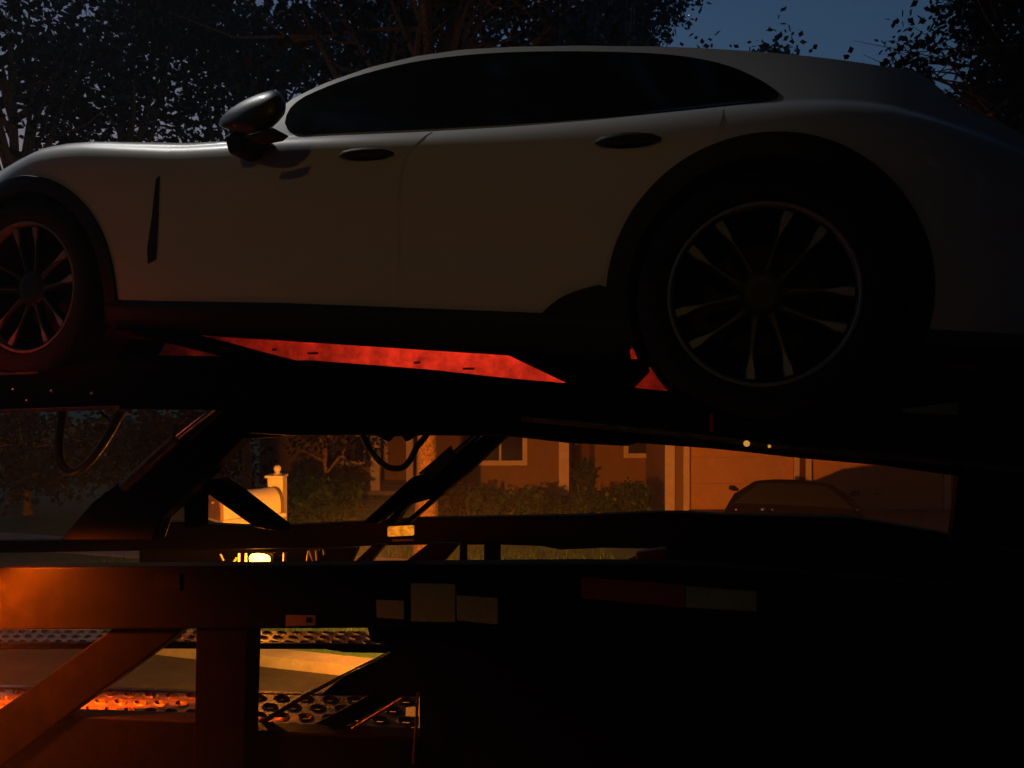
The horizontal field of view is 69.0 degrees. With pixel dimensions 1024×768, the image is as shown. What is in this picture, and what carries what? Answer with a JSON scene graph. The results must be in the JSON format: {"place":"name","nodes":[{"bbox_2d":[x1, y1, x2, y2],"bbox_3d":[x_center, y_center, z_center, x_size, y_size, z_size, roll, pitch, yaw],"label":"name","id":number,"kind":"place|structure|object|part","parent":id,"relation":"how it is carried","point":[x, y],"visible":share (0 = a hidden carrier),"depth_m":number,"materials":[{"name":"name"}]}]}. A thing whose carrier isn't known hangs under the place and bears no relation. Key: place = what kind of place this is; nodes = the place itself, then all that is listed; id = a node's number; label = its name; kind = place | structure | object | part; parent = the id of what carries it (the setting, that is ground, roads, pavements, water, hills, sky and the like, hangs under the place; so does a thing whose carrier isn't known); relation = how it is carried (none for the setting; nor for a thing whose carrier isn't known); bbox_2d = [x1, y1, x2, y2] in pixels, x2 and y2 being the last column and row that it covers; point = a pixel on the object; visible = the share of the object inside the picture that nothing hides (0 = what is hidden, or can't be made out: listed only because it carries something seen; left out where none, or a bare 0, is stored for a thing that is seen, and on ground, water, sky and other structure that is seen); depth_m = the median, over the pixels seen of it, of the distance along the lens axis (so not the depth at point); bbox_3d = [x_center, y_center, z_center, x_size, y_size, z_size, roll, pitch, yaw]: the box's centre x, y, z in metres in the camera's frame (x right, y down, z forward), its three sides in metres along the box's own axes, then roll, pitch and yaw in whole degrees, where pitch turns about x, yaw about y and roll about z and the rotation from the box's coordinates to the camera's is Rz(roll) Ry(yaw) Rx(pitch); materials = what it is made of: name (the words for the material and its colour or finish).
{"place":"outdoors","nodes":[
{"label":"outdoors","id":0,"kind":"place"},
{"bbox_2d":[0,409,206,426],"bbox_3d":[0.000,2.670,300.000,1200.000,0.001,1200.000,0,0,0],"label":"ground","id":1,"kind":"structure","parent":0,"point":[75,415],"depth_m":65.21,"materials":[{"name":"soil"}]},
{"bbox_2d":[0,552,389,658],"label":"verge","id":2,"kind":"structure","parent":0,"point":[34,557],"depth_m":10.74,"materials":[{"name":"plant"}]},
{"bbox_2d":[208,465,287,523],"bbox_3d":[-2.660,1.704,7.639,0.397,1.693,0.875,0,0,44],"label":"mailbox","id":3,"kind":"object","parent":2,"relation":"on","point":[273,495],"visible":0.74,"depth_m":7.62,"materials":[{"name":"beige plastic"}]},
{"bbox_2d":[208,495,223,520],"bbox_3d":[-2.950,1.204,7.356,0.062,0.260,0.360,0,0,-44],"label":"door","id":4,"kind":"structure","parent":3,"relation":"in","point":[215,509],"depth_m":7.31,"materials":[{"name":"wood"}]},
{"bbox_2d":[0,532,407,560],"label":"path","id":5,"kind":"structure","parent":0,"point":[127,554],"depth_m":11.18,"materials":[{"name":"concrete"}]},
{"bbox_2d":[0,649,419,727],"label":"road","id":6,"kind":"structure","parent":0,"point":[27,666],"depth_m":6.79,"materials":[{"name":"grey asphalt"}]},
{"bbox_2d":[0,629,372,674],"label":"kerb","id":7,"kind":"structure","parent":6,"relation":"on","point":[324,663],"depth_m":6.94,"materials":[{"name":"concrete"}]},
{"bbox_2d":[0,327,1023,767],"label":"car hauler trailer","id":8,"kind":"object","parent":6,"relation":"on","point":[492,659],"visible":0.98,"depth_m":2.53,"materials":[{"name":"black metal"}]},
{"bbox_2d":[0,46,1023,418],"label":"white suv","id":9,"kind":"object","parent":8,"relation":"on","point":[750,234],"visible":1,"depth_m":2.41,"materials":[{"name":"paint"}]},
{"bbox_3d":[-0.799,-0.597,2.679,1.095,0.639,0.110,0,0,18],"label":"door","id":10,"kind":"part","parent":9,"relation":"part of","materials":[{"name":"white paint"}]},
{"bbox_3d":[-0.008,-1.015,2.553,1.736,0.366,0.194,0,0,19],"label":"side window","id":11,"kind":"part","parent":9,"relation":"part of","materials":[{"name":"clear glass"}]},
{"bbox_3d":[0.117,-0.545,2.363,1.064,0.621,0.104,0,0,20],"label":"door","id":12,"kind":"part","parent":9,"relation":"part of","materials":[{"name":"white paint"}]},
{"bbox_2d":[0,427,683,559],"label":"lawn","id":13,"kind":"structure","parent":0,"point":[48,517],"depth_m":14.09,"materials":[{"name":"plant"}]},
{"bbox_2d":[0,410,144,516],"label":"understory tree","id":14,"kind":"object","parent":13,"relation":"on","point":[21,466],"visible":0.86,"depth_m":14.17,"materials":[{"name":"green plant"}]},
{"bbox_2d":[0,0,160,503],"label":"background tree","id":15,"kind":"object","parent":13,"relation":"on","point":[31,98],"visible":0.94,"depth_m":16.10,"materials":[{"name":"green plant"}]},
{"bbox_2d":[1,0,269,477],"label":"background tree","id":16,"kind":"object","parent":13,"relation":"on","point":[164,31],"visible":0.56,"depth_m":19.49,"materials":[{"name":"green plant"}]},
{"bbox_2d":[78,409,292,506],"bbox_3d":[-7.019,1.328,15.890,3.893,3.458,3.307,0,0,21],"label":"understory tree","id":17,"kind":"object","parent":13,"relation":"on","point":[155,429],"visible":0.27,"depth_m":15.43,"materials":[{"name":"green plant"}]},
{"bbox_2d":[100,0,380,466],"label":"background tree","id":18,"kind":"object","parent":13,"relation":"on","point":[237,80],"visible":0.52,"depth_m":22.61,"materials":[{"name":"green plant"}]},
{"bbox_2d":[287,470,340,522],"bbox_3d":[-3.670,2.121,13.041,1.294,1.291,1.178,0,0,0],"label":"bush","id":19,"kind":"object","parent":13,"relation":"on","point":[309,499],"visible":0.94,"depth_m":12.77,"materials":[{"name":"green plant"}]},
{"bbox_2d":[292,495,354,521],"bbox_3d":[-3.387,2.316,13.411,1.146,0.672,0.978,0,0,0],"label":"bush","id":20,"kind":"object","parent":13,"relation":"on","point":[344,511],"visible":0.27,"depth_m":13.27,"materials":[{"name":"green plant"}]},
{"bbox_2d":[278,435,389,481],"bbox_3d":[-3.376,1.070,14.136,2.108,2.962,2.043,0,0,0],"label":"young tree","id":21,"kind":"object","parent":13,"relation":"on","point":[325,445],"visible":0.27,"depth_m":13.97,"materials":[{"name":"green plant"}]},
{"bbox_2d":[222,0,445,105],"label":"background tree","id":22,"kind":"object","parent":13,"relation":"on","point":[399,43],"visible":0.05,"depth_m":25.57,"materials":[{"name":"green plant"}]},
{"bbox_2d":[326,475,368,518],"bbox_3d":[-3.239,2.179,13.984,1.109,0.927,0.981,0,0,-42],"label":"bush","id":23,"kind":"object","parent":13,"relation":"on","point":[348,492],"visible":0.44,"depth_m":13.87,"materials":[{"name":"green plant"}]},
{"bbox_2d":[85,493,613,654],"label":"grass","id":24,"kind":"structure","parent":13,"relation":"on","point":[448,514],"depth_m":11.28,"materials":[{"name":"green plant"}]},
{"bbox_2d":[170,0,634,555],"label":"oak tree","id":25,"kind":"object","parent":13,"relation":"on","point":[424,30],"visible":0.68,"depth_m":11.58,"materials":[{"name":"green plant"}]},
{"bbox_2d":[350,0,551,52],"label":"background tree","id":26,"kind":"object","parent":13,"relation":"on","point":[489,26],"visible":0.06,"depth_m":27.68,"materials":[{"name":"green plant"}]},
{"bbox_2d":[438,481,497,515],"bbox_3d":[-0.928,2.290,14.627,1.174,0.804,1.197,0,0,43],"label":"bush","id":27,"kind":"object","parent":13,"relation":"on","point":[465,500],"visible":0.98,"depth_m":14.35,"materials":[{"name":"green plant"}]},
{"bbox_2d":[486,486,551,514],"bbox_3d":[0.178,2.319,14.306,1.207,0.760,0.896,0,0,25],"label":"bush","id":28,"kind":"object","parent":13,"relation":"on","point":[531,501],"visible":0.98,"depth_m":14.08,"materials":[{"name":"green plant"}]},
{"bbox_2d":[472,0,620,48],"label":"background tree","id":29,"kind":"object","parent":13,"relation":"on","point":[570,20],"visible":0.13,"depth_m":27.90,"materials":[{"name":"green plant"}]},
{"bbox_2d":[542,495,571,513],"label":"bush","id":30,"kind":"object","parent":13,"relation":"on","point":[559,506],"visible":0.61,"depth_m":14.66,"materials":[{"name":"green plant"}]},
{"bbox_2d":[569,457,600,491],"bbox_3d":[1.627,2.213,17.659,0.929,0.957,0.665,0,0,0],"label":"bush","id":31,"kind":"object","parent":13,"relation":"on","point":[581,476],"visible":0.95,"depth_m":17.55,"materials":[{"name":"green plant"}]},
{"bbox_2d":[572,486,619,512],"bbox_3d":[1.648,2.344,14.573,1.048,0.702,1.019,0,0,0],"label":"bush","id":32,"kind":"object","parent":13,"relation":"on","point":[594,501],"visible":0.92,"depth_m":14.40,"materials":[{"name":"green plant"}]},
{"bbox_2d":[610,476,655,511],"bbox_3d":[2.362,2.203,14.577,0.937,0.796,0.804,0,0,0],"label":"bush","id":33,"kind":"object","parent":13,"relation":"on","point":[635,495],"visible":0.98,"depth_m":14.44,"materials":[{"name":"green plant"}]},
{"bbox_2d":[561,0,711,46],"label":"background tree","id":34,"kind":"object","parent":13,"relation":"on","point":[637,25],"visible":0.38,"depth_m":26.80,"materials":[{"name":"green plant"}]},
{"bbox_2d":[680,31,731,47],"bbox_3d":[8.882,-6.715,34.151,5.101,18.530,5.199,0,0,18],"label":"background tree","id":35,"kind":"object","parent":13,"relation":"on","point":[702,41],"depth_m":33.70,"materials":[{"name":"green plant"}]},
{"bbox_2d":[734,7,817,54],"bbox_3d":[10.305,-6.187,30.090,5.336,17.479,3.980,0,0,0],"label":"background tree","id":36,"kind":"object","parent":13,"relation":"on","point":[765,47],"visible":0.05,"depth_m":29.40,"materials":[{"name":"green plant"}]},
{"bbox_2d":[843,0,1023,133],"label":"background tree","id":37,"kind":"object","parent":13,"relation":"on","point":[1004,59],"visible":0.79,"depth_m":12.87,"materials":[{"name":"green plant"}]},
{"bbox_2d":[944,61,1023,127],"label":"background tree","id":38,"kind":"object","parent":13,"relation":"on","point":[970,109],"visible":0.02,"depth_m":21.23,"materials":[{"name":"green plant"}]},
{"bbox_2d":[0,0,1018,169],"label":"sky","id":39,"kind":"structure","parent":0,"point":[836,26],"materials":[{"name":"blue"}]},
{"bbox_2d":[259,435,953,510],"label":"house","id":40,"kind":"structure","parent":0,"point":[684,478],"depth_m":16.95,"materials":[{"name":"beige"}]},
{"bbox_2d":[341,435,387,464],"bbox_3d":[-3.755,1.323,18.971,1.181,1.452,0.052,0,0,0],"label":"window","id":41,"kind":"structure","parent":40,"relation":"in","point":[384,456],"depth_m":18.96,"materials":[{"name":"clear glass"}]},
{"bbox_2d":[477,436,526,464],"bbox_3d":[-0.269,1.088,16.971,1.236,1.532,0.052,0,0,0],"label":"window","id":42,"kind":"structure","parent":40,"relation":"in","point":[513,450],"depth_m":16.97,"materials":[{"name":"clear glass"}]},
{"bbox_2d":[572,443,589,468],"bbox_3d":[1.780,1.425,18.925,0.505,2.050,0.130,0,0,0],"label":"entry door","id":43,"kind":"structure","parent":40,"relation":"in","point":[579,451],"depth_m":18.92,"materials":[{"name":"red wood"}]},
{"bbox_2d":[624,443,645,457],"bbox_3d":[3.004,1.162,17.771,0.675,1.206,0.052,0,0,0],"label":"window","id":44,"kind":"structure","parent":40,"relation":"in","point":[636,450],"depth_m":17.77,"materials":[{"name":"clear glass"}]},
{"bbox_2d":[690,447,792,508],"bbox_3d":[4.633,1.477,15.078,2.107,2.146,0.045,0,0,0],"label":"garage door","id":45,"kind":"structure","parent":40,"relation":"in","point":[712,471],"depth_m":15.06,"materials":[{"name":"paint"}]},
{"bbox_2d":[812,459,942,508],"bbox_3d":[7.369,1.477,15.060,2.676,2.146,0.080,0,0,0],"label":"garage door","id":46,"kind":"structure","parent":40,"relation":"in","point":[879,486],"depth_m":15.06,"materials":[{"name":"paint"}]},
{"bbox_2d":[688,509,949,531],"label":"driveway","id":47,"kind":"structure","parent":0,"point":[935,519],"depth_m":14.19,"materials":[{"name":"concrete"}]},
{"bbox_2d":[724,479,863,516],"bbox_3d":[4.120,1.975,10.938,1.991,1.151,4.450,0,0,21],"label":"coupe","id":48,"kind":"object","parent":47,"relation":"on","point":[789,496],"visible":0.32,"depth_m":9.92,"materials":[{"name":"black paint"}]},
{"bbox_3d":[3.786,1.492,10.052,1.440,0.183,0.840,0,0,21],"label":"rear window","id":49,"kind":"part","parent":48,"relation":"part of","materials":[{"name":"black glass"}]}
]}

